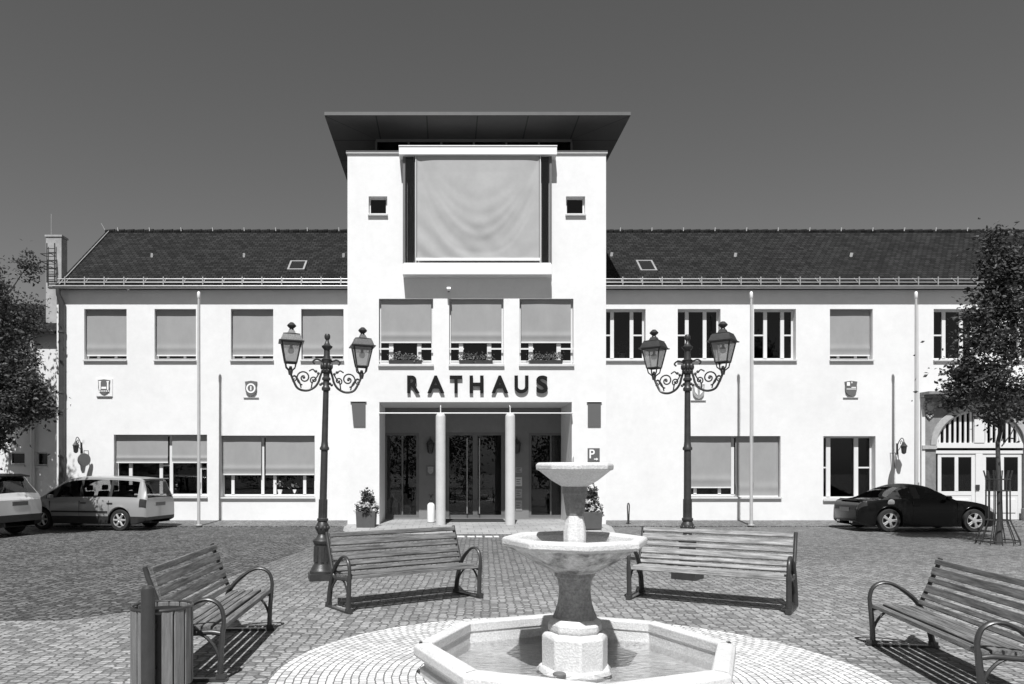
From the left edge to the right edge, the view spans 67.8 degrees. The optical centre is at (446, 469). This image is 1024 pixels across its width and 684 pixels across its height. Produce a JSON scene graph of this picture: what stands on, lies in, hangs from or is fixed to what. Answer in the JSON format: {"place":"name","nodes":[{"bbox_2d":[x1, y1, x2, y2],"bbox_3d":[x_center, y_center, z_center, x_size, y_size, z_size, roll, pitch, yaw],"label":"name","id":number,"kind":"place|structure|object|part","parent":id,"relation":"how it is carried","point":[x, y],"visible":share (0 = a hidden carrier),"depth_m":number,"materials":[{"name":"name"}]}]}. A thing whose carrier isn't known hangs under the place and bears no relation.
{"place":"outdoors","nodes":[
{"label":"outdoors","id":0,"kind":"place"},
{"bbox_2d":[0,214,68,496],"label":"side building","id":1,"kind":"structure","parent":0,"point":[36,463],"depth_m":26.40,"materials":[{"name":"white paint"}]},
{"bbox_2d":[7,452,46,466],"bbox_3d":[-14.976,-0.291,27.355,1.168,0.986,2.059,0,0,0],"label":"window","id":2,"kind":"structure","parent":1,"relation":"in","point":[17,458],"depth_m":27.00,"materials":[{"name":"black glass"}]},
{"bbox_2d":[35,452,47,467],"bbox_3d":[-14.108,-0.318,26.462,0.462,0.531,0.275,0,0,0],"label":"window","id":3,"kind":"structure","parent":1,"relation":"in","point":[39,465],"depth_m":26.54,"materials":[{"name":"black glass"}]},
{"bbox_2d":[0,527,343,619],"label":"road","id":4,"kind":"structure","parent":0,"point":[57,573],"depth_m":15.21,"materials":[{"name":"grey stone"}]},
{"bbox_2d":[0,473,41,532],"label":"parked car","id":5,"kind":"object","parent":4,"relation":"on","point":[20,505],"visible":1,"depth_m":20.59,"materials":[{"name":"white metal"}]},
{"bbox_3d":[-13.052,0.479,21.398,2.850,0.577,0.207,0,0,14],"label":"side window","id":6,"kind":"part","parent":5,"relation":"part of","materials":[{"name":"glass"}]},
{"bbox_2d":[0,255,70,469],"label":"tree","id":7,"kind":"object","parent":4,"relation":"on","point":[23,394],"visible":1,"depth_m":19.81,"materials":[{"name":"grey plant"}]},
{"bbox_2d":[35,475,173,530],"bbox_3d":[-10.600,0.993,23.047,4.204,1.603,2.063,0,0,11],"label":"parked car","id":8,"kind":"object","parent":4,"relation":"on","point":[67,502],"visible":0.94,"depth_m":22.29,"materials":[{"name":"silver metal"}]},
{"bbox_2d":[427,493,434,522],"bbox_3d":[-0.484,1.225,23.900,0.240,0.910,0.236,0,0,0],"label":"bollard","id":9,"kind":"object","parent":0,"point":[430,512],"visible":1,"depth_m":23.81,"materials":[{"name":"white plastic"}]},
{"bbox_2d":[343,519,614,533],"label":"entrance pavement","id":10,"kind":"structure","parent":0,"point":[531,525],"depth_m":22.30,"materials":[{"name":"grey stone"}]},
{"bbox_2d":[354,487,379,527],"bbox_3d":[-2.357,1.113,22.341,0.801,1.194,0.816,0,0,0],"label":"planter","id":11,"kind":"object","parent":10,"relation":"on","point":[367,511],"visible":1,"depth_m":22.07,"materials":[{"name":"grey concrete"}]},
{"bbox_2d":[446,519,504,521],"bbox_3d":[0.888,1.669,24.725,1.986,0.019,1.250,0,0,0],"label":"door mat","id":12,"kind":"object","parent":10,"relation":"on","point":[474,520],"depth_m":24.46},
{"bbox_2d":[583,483,603,528],"bbox_3d":[4.147,1.054,21.895,0.821,1.322,0.790,0,0,-3],"label":"planter","id":13,"kind":"object","parent":10,"relation":"on","point":[593,514],"visible":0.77,"depth_m":21.63,"materials":[{"name":"grey plant"}]},
{"bbox_2d":[0,527,1023,683],"bbox_3d":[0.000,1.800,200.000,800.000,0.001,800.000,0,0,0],"label":"ground","id":14,"kind":"structure","parent":0,"point":[840,571],"depth_m":10.00,"materials":[{"name":"grey stone"}]},
{"bbox_2d":[0,239,53,435],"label":"tree","id":15,"kind":"object","parent":14,"relation":"on","point":[25,325],"visible":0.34,"depth_m":24.42,"materials":[{"name":"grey plant"}]},
{"bbox_2d":[129,585,193,683],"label":"litter bin","id":16,"kind":"object","parent":14,"relation":"on","point":[161,642],"visible":1,"depth_m":5.89,"materials":[{"name":"grey wood"}]},
{"bbox_2d":[142,543,274,681],"bbox_3d":[-2.246,1.308,7.436,0.717,0.972,2.100,0,0,-2],"label":"park bench","id":17,"kind":"object","parent":14,"relation":"on","point":[219,616],"visible":0.8,"depth_m":7.22,"materials":[{"name":"grey wood"}]},
{"bbox_2d":[278,322,375,581],"bbox_3d":[-1.990,-0.276,12.363,1.550,4.162,0.400,1,0,-14],"label":"street lamp","id":18,"kind":"object","parent":14,"relation":"on","point":[361,347],"visible":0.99,"depth_m":12.31,"materials":[{"name":"metal"}]},
{"bbox_2d":[325,525,482,613],"bbox_3d":[-0.549,1.308,10.249,2.100,0.972,0.717,0,0,-34],"label":"park bench","id":19,"kind":"object","parent":14,"relation":"on","point":[348,576],"visible":1,"depth_m":10.29,"materials":[{"name":"grey wood"}]},
{"bbox_2d":[457,536,498,536],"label":"kerb stones","id":20,"kind":"object","parent":14,"relation":"on","point":[477,536],"visible":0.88,"depth_m":20.04,"materials":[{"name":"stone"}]},
{"bbox_2d":[48,112,1023,524],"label":"town hall","id":21,"kind":"structure","parent":14,"relation":"on","point":[494,222],"depth_m":25.10,"materials":[{"name":"white paint"}]},
{"bbox_2d":[72,437,81,452],"bbox_3d":[-12.088,-0.790,24.862,0.250,0.537,0.500,0,0,0],"label":"wall lantern","id":22,"kind":"object","parent":21,"relation":"attached to","point":[75,445],"depth_m":24.69,"materials":[{"name":"metal"}]},
{"bbox_2d":[77,450,90,465],"bbox_3d":[-11.845,-0.352,24.842,0.190,0.525,0.495,0,0,16],"label":"round sign","id":23,"kind":"object","parent":21,"relation":"attached to","point":[83,459],"visible":1,"depth_m":24.79,"materials":[{"name":"grey metal"}]},
{"bbox_2d":[96,378,112,396],"bbox_3d":[-11.317,-2.696,25.064,0.540,0.605,0.069,0,0,0],"label":"crest plaque","id":24,"kind":"object","parent":21,"relation":"attached to","point":[104,387],"visible":1,"depth_m":25.05,"materials":[{"name":"grey paint"}]},
{"bbox_2d":[83,310,126,360],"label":"window","id":25,"kind":"structure","parent":21,"relation":"in","point":[106,329],"depth_m":25.23,"materials":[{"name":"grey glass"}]},
{"bbox_2d":[116,435,232,497],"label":"window","id":26,"kind":"structure","parent":21,"relation":"in","point":[158,456],"depth_m":25.33,"materials":[{"name":"grey glass"}]},
{"bbox_2d":[153,310,196,360],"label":"window","id":27,"kind":"structure","parent":21,"relation":"in","point":[176,329],"depth_m":25.23,"materials":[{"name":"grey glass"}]},
{"bbox_2d":[169,476,183,493],"bbox_3d":[-9.077,0.523,25.477,0.476,0.621,0.296,0,0,-13],"label":"house plant","id":28,"kind":"object","parent":21,"relation":"in","point":[176,488],"visible":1,"depth_m":25.45,"materials":[{"name":"grey plant"}]},
{"bbox_2d":[244,381,258,397],"bbox_3d":[-6.460,-2.634,25.064,0.500,0.574,0.068,0,0,0],"label":"crest plaque","id":29,"kind":"object","parent":21,"relation":"attached to","point":[250,388],"visible":1,"depth_m":25.04,"materials":[{"name":"grey paint"}]},
{"bbox_2d":[230,310,273,360],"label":"window","id":30,"kind":"structure","parent":21,"relation":"in","point":[252,329],"depth_m":25.23,"materials":[{"name":"grey glass"}]},
{"bbox_2d":[219,436,314,498],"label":"window","id":31,"kind":"structure","parent":21,"relation":"in","point":[253,463],"depth_m":25.23,"materials":[{"name":"grey glass"}]},
{"bbox_2d":[272,477,287,493],"bbox_3d":[-5.588,0.569,25.433,0.516,0.590,0.353,0,0,0],"label":"house plant","id":32,"kind":"object","parent":21,"relation":"in","point":[281,488],"visible":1,"depth_m":25.41,"materials":[{"name":"grey plant"}]},
{"bbox_2d":[288,483,301,493],"bbox_3d":[-5.102,0.647,25.456,0.478,0.435,0.287,0,0,0],"label":"house plant","id":33,"kind":"object","parent":21,"relation":"in","point":[295,489],"visible":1,"depth_m":25.39,"materials":[{"name":"grey plant"}]},
{"bbox_2d":[300,310,343,360],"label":"window","id":34,"kind":"structure","parent":21,"relation":"in","point":[315,323],"depth_m":25.23,"materials":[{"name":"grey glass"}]},
{"bbox_2d":[350,401,366,426],"bbox_3d":[-2.691,-1.685,23.169,0.496,0.781,0.059,0,0,0],"label":"wall light","id":35,"kind":"object","parent":21,"relation":"attached to","point":[359,413],"visible":1,"depth_m":23.17,"materials":[{"name":"grey metal"}]},
{"bbox_2d":[368,198,387,215],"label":"window","id":36,"kind":"structure","parent":21,"relation":"in","point":[377,206],"depth_m":24.31,"materials":[{"name":"black glass"}]},
{"bbox_2d":[387,493,397,514],"bbox_3d":[-1.821,1.248,25.547,0.380,0.864,0.025,0,0,0],"label":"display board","id":37,"kind":"object","parent":21,"relation":"on","point":[392,505],"visible":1,"depth_m":25.54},
{"bbox_2d":[385,433,418,517],"bbox_3d":[-1.500,0.207,25.463,1.159,2.847,0.074,0,0,0],"label":"side window","id":38,"kind":"structure","parent":21,"relation":"in","point":[386,434],"depth_m":25.43,"materials":[{"name":"black glass"}]},
{"bbox_2d":[387,351,422,363],"bbox_3d":[-1.255,-3.411,23.204,1.126,0.404,0.278,0,0,0],"label":"flower box","id":39,"kind":"object","parent":21,"relation":"on","point":[403,360],"visible":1,"depth_m":23.13,"materials":[{"name":"metal"}]},
{"bbox_2d":[400,493,410,514],"bbox_3d":[-1.381,1.248,25.547,0.380,0.864,0.025,0,0,0],"label":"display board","id":40,"kind":"object","parent":21,"relation":"on","point":[406,506],"visible":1,"depth_m":25.54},
{"bbox_2d":[378,300,433,366],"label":"window","id":41,"kind":"structure","parent":21,"relation":"in","point":[405,326],"depth_m":23.30,"materials":[{"name":"grey glass"}]},
{"bbox_2d":[426,465,434,475],"bbox_3d":[-0.530,0.047,25.382,0.300,0.340,0.034,0,0,0],"label":"crest plaque","id":42,"kind":"object","parent":21,"relation":"attached to","point":[430,470],"visible":1,"depth_m":25.38,"materials":[{"name":"grey paint"}]},
{"bbox_2d":[426,437,434,453],"bbox_3d":[-0.534,-0.803,25.280,0.312,0.570,0.271,0,0,0],"label":"entrance lantern","id":43,"kind":"object","parent":21,"relation":"attached to","point":[430,443],"visible":1,"depth_m":25.20,"materials":[{"name":"metal"}]},
{"bbox_2d":[446,432,503,517],"bbox_3d":[0.967,0.204,25.411,1.966,2.873,0.177,0,0,0],"label":"entrance door","id":44,"kind":"structure","parent":21,"relation":"in","point":[475,434],"depth_m":25.43,"materials":[{"name":"grey paint"}]},
{"bbox_2d":[458,352,494,363],"bbox_3d":[0.931,-3.415,23.195,1.161,0.410,0.277,0,0,0],"label":"flower box","id":45,"kind":"object","parent":21,"relation":"on","point":[473,361],"visible":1,"depth_m":23.13,"materials":[{"name":"metal"}]},
{"bbox_2d":[449,300,503,366],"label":"window","id":46,"kind":"structure","parent":21,"relation":"in","point":[476,326],"depth_m":23.30,"materials":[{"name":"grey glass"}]},
{"bbox_2d":[398,145,556,277],"bbox_3d":[0.947,-7.785,22.990,4.769,3.868,0.520,0,0,0],"label":"bay window","id":47,"kind":"structure","parent":21,"relation":"in","point":[473,202],"depth_m":22.83,"materials":[{"name":"grey fabric"}]},
{"bbox_2d":[515,439,520,453],"bbox_3d":[2.354,-0.803,25.280,0.312,0.570,0.271,0,0,0],"label":"entrance lantern","id":48,"kind":"object","parent":21,"relation":"attached to","point":[517,446],"visible":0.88,"depth_m":25.20,"materials":[{"name":"metal"}]},
{"bbox_2d":[515,500,521,509],"bbox_3d":[2.425,1.217,25.389,0.220,0.340,0.020,0,0,0],"label":"info plate","id":49,"kind":"object","parent":21,"relation":"attached to","point":[518,504],"visible":1,"depth_m":25.38,"materials":[{"name":"grey paint"}]},
{"bbox_2d":[515,477,521,485],"bbox_3d":[2.425,0.421,25.389,0.220,0.300,0.020,0,0,0],"label":"info plate","id":50,"kind":"object","parent":21,"relation":"attached to","point":[518,481],"visible":1,"depth_m":25.38,"materials":[{"name":"grey paint"}]},
{"bbox_2d":[515,489,521,497],"bbox_3d":[2.425,0.811,25.389,0.220,0.300,0.020,0,0,0],"label":"info plate","id":51,"kind":"object","parent":21,"relation":"attached to","point":[518,493],"visible":1,"depth_m":25.38,"materials":[{"name":"grey paint"}]},
{"bbox_2d":[515,467,521,472],"bbox_3d":[2.425,0.031,25.389,0.220,0.170,0.020,0,0,0],"label":"info plate","id":52,"kind":"object","parent":21,"relation":"attached to","point":[518,469],"visible":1,"depth_m":25.38,"materials":[{"name":"grey paint"}]},
{"bbox_2d":[529,433,560,517],"bbox_3d":[3.401,0.207,25.463,1.279,2.847,0.074,0,0,0],"label":"side window","id":53,"kind":"structure","parent":21,"relation":"in","point":[530,434],"depth_m":25.43,"materials":[{"name":"grey paint"}]},
{"bbox_2d":[528,351,562,363],"bbox_3d":[3.030,-3.410,23.196,1.168,0.402,0.259,0,0,0],"label":"flower box","id":54,"kind":"object","parent":21,"relation":"on","point":[541,361],"visible":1,"depth_m":23.13,"materials":[{"name":"metal"}]},
{"bbox_2d":[519,300,573,366],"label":"window","id":55,"kind":"structure","parent":21,"relation":"in","point":[545,326],"depth_m":23.30,"materials":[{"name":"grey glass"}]},
{"bbox_2d":[565,198,585,215],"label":"window","id":56,"kind":"structure","parent":21,"relation":"in","point":[574,206],"depth_m":24.26,"materials":[{"name":"black glass"}]},
{"bbox_2d":[588,448,599,461],"bbox_3d":[4.508,-0.430,23.184,0.370,0.421,0.029,0,0,0],"label":"parking sign","id":57,"kind":"object","parent":21,"relation":"attached to","point":[593,454],"visible":1,"depth_m":23.18,"materials":[{"name":"grey metal"}]},
{"bbox_2d":[588,402,600,426],"bbox_3d":[4.526,-1.678,23.169,0.458,0.766,0.059,0,0,0],"label":"wall light","id":58,"kind":"object","parent":21,"relation":"attached to","point":[594,414],"visible":1,"depth_m":23.17,"materials":[{"name":"grey metal"}]},
{"bbox_2d":[615,341,628,357],"bbox_3d":[5.915,-4.011,25.508,0.454,0.592,0.358,0,0,23],"label":"house plant","id":59,"kind":"object","parent":21,"relation":"in","point":[621,355],"visible":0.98,"depth_m":25.47,"materials":[{"name":"black plant"}]},
{"bbox_2d":[606,310,643,360],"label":"window","id":60,"kind":"structure","parent":21,"relation":"in","point":[621,325],"depth_m":27.09,"materials":[{"name":"black glass"}]},
{"bbox_2d":[677,310,717,360],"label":"window","id":61,"kind":"structure","parent":21,"relation":"in","point":[700,325],"depth_m":27.09,"materials":[{"name":"black glass"}]},
{"bbox_2d":[691,384,705,400],"bbox_3d":[8.341,-2.541,25.064,0.500,0.574,0.068,0,0,0],"label":"crest plaque","id":62,"kind":"object","parent":21,"relation":"attached to","point":[698,393],"visible":0.78,"depth_m":25.04,"materials":[{"name":"white metal"}]},
{"bbox_2d":[695,347,708,357],"bbox_3d":[8.627,-3.924,25.517,0.443,0.419,0.351,0,0,-33],"label":"house plant","id":63,"kind":"object","parent":21,"relation":"in","point":[700,351],"visible":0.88,"depth_m":25.48,"materials":[{"name":"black plant"}]},
{"bbox_2d":[691,436,781,498],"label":"window","id":64,"kind":"structure","parent":21,"relation":"in","point":[720,465],"depth_m":25.23,"materials":[{"name":"grey glass"}]},
{"bbox_2d":[754,310,797,360],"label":"window","id":65,"kind":"structure","parent":21,"relation":"in","point":[773,329],"depth_m":26.63,"materials":[{"name":"black glass"}]},
{"bbox_2d":[823,436,870,500],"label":"window","id":66,"kind":"structure","parent":21,"relation":"in","point":[846,459],"depth_m":27.08,"materials":[{"name":"black glass"}]},
{"bbox_2d":[843,381,858,397],"bbox_3d":[13.383,-2.634,25.064,0.500,0.574,0.068,0,0,0],"label":"crest plaque","id":67,"kind":"object","parent":21,"relation":"attached to","point":[850,388],"visible":1,"depth_m":25.04,"materials":[{"name":"grey paint"}]},
{"bbox_2d":[829,310,874,360],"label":"window","id":68,"kind":"structure","parent":21,"relation":"in","point":[849,329],"depth_m":25.23,"materials":[{"name":"grey glass"}]},
{"bbox_2d":[894,453,896,468],"bbox_3d":[14.713,-0.276,24.842,0.190,0.525,0.495,0,0,16],"label":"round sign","id":69,"kind":"object","parent":21,"relation":"attached to","point":[895,461],"visible":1,"depth_m":24.69,"materials":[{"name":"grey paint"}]},
{"bbox_2d":[896,438,906,453],"bbox_3d":[14.924,-0.759,24.862,0.250,0.537,0.500,0,0,0],"label":"wall lantern","id":70,"kind":"object","parent":21,"relation":"attached to","point":[903,446],"depth_m":24.70,"materials":[{"name":"metal"}]},
{"bbox_2d":[933,310,971,360],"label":"window","id":71,"kind":"structure","parent":21,"relation":"in","point":[941,336],"depth_m":26.74,"materials":[{"name":"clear glass"}]},
{"bbox_2d":[1010,315,1023,360],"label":"window","id":72,"kind":"structure","parent":21,"relation":"in","point":[1017,345],"depth_m":26.77,"materials":[{"name":"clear glass"}]},
{"bbox_2d":[638,321,738,580],"bbox_3d":[3.961,-0.277,12.450,1.550,4.162,0.400,0,0,38],"label":"street lamp","id":73,"kind":"object","parent":14,"relation":"on","point":[722,341],"visible":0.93,"depth_m":12.40,"materials":[{"name":"metal"}]},
{"bbox_2d":[626,526,797,614],"bbox_3d":[3.538,1.308,10.166,2.100,0.972,0.717,0,0,32],"label":"park bench","id":74,"kind":"object","parent":14,"relation":"on","point":[789,576],"visible":0.92,"depth_m":10.22,"materials":[{"name":"grey wood"}]},
{"bbox_2d":[833,483,994,531],"bbox_3d":[13.834,1.112,22.456,4.065,1.371,2.140,0,0,1],"label":"parked car","id":75,"kind":"object","parent":14,"relation":"on","point":[889,507],"visible":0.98,"depth_m":21.60,"materials":[{"name":"black metal"}]},
{"bbox_3d":[13.681,0.702,23.173,1.312,0.349,0.249,0,0,1],"label":"side window","id":76,"kind":"part","parent":75,"relation":"part of","materials":[{"name":"glass"}]},
{"bbox_2d":[865,558,1023,683],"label":"park bench","id":77,"kind":"object","parent":14,"relation":"on","point":[980,643],"visible":1,"depth_m":6.63,"materials":[{"name":"grey wood"}]},
{"bbox_2d":[912,217,1023,544],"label":"tree","id":78,"kind":"object","parent":14,"relation":"on","point":[989,337],"visible":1,"depth_m":17.95,"materials":[{"name":"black plant"}]},
{"bbox_2d":[975,470,1021,545],"bbox_3d":[13.175,0.913,18.100,0.921,1.764,0.918,0,0,0],"label":"tree guard","id":79,"kind":"object","parent":14,"relation":"on","point":[1007,520],"visible":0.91,"depth_m":17.98,"materials":[{"name":"metal"}]},
{"bbox_2d":[0,0,1023,403],"label":"sky","id":80,"kind":"structure","parent":0,"point":[123,114],"materials":[{"name":"grey"}]},
{"bbox_2d":[26,520,1023,526],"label":"sidewalk","id":81,"kind":"structure","parent":0,"point":[612,523],"depth_m":24.21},
{"bbox_2d":[195,291,201,525],"bbox_3d":[-7.696,-1.878,23.550,0.200,7.286,0.200,0,0,0],"label":"flagpole","id":82,"kind":"object","parent":81,"relation":"on","point":[198,419],"visible":1,"depth_m":23.52,"materials":[{"name":"metal"}]},
{"bbox_2d":[626,503,630,523],"bbox_3d":[5.788,1.405,24.100,0.100,0.672,0.240,0,0,30],"label":"hoop bollard","id":83,"kind":"object","parent":81,"relation":"on","point":[628,515],"visible":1,"depth_m":24.13,"materials":[{"name":"metal"}]},
{"bbox_2d":[748,291,754,525],"bbox_3d":[9.475,-1.878,23.550,0.200,7.286,0.200,0,0,0],"label":"flagpole","id":84,"kind":"object","parent":81,"relation":"on","point":[751,412],"visible":1,"depth_m":23.52,"materials":[{"name":"metal"}]},
{"bbox_2d":[914,291,918,484],"bbox_3d":[14.596,-1.878,23.550,0.200,7.286,0.200,0,0,0],"label":"flagpole","id":85,"kind":"object","parent":81,"relation":"on","point":[916,417],"visible":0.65,"depth_m":23.52,"materials":[{"name":"metal"}]},
{"bbox_2d":[267,617,892,683],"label":"fountain pavement","id":86,"kind":"structure","parent":0,"point":[385,656],"depth_m":6.98,"materials":[{"name":"grey stone"}]},
{"bbox_2d":[414,456,735,683],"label":"fountain","id":87,"kind":"object","parent":86,"relation":"on","point":[573,638],"visible":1,"depth_m":6.49,"materials":[{"name":"stone"}]}
]}

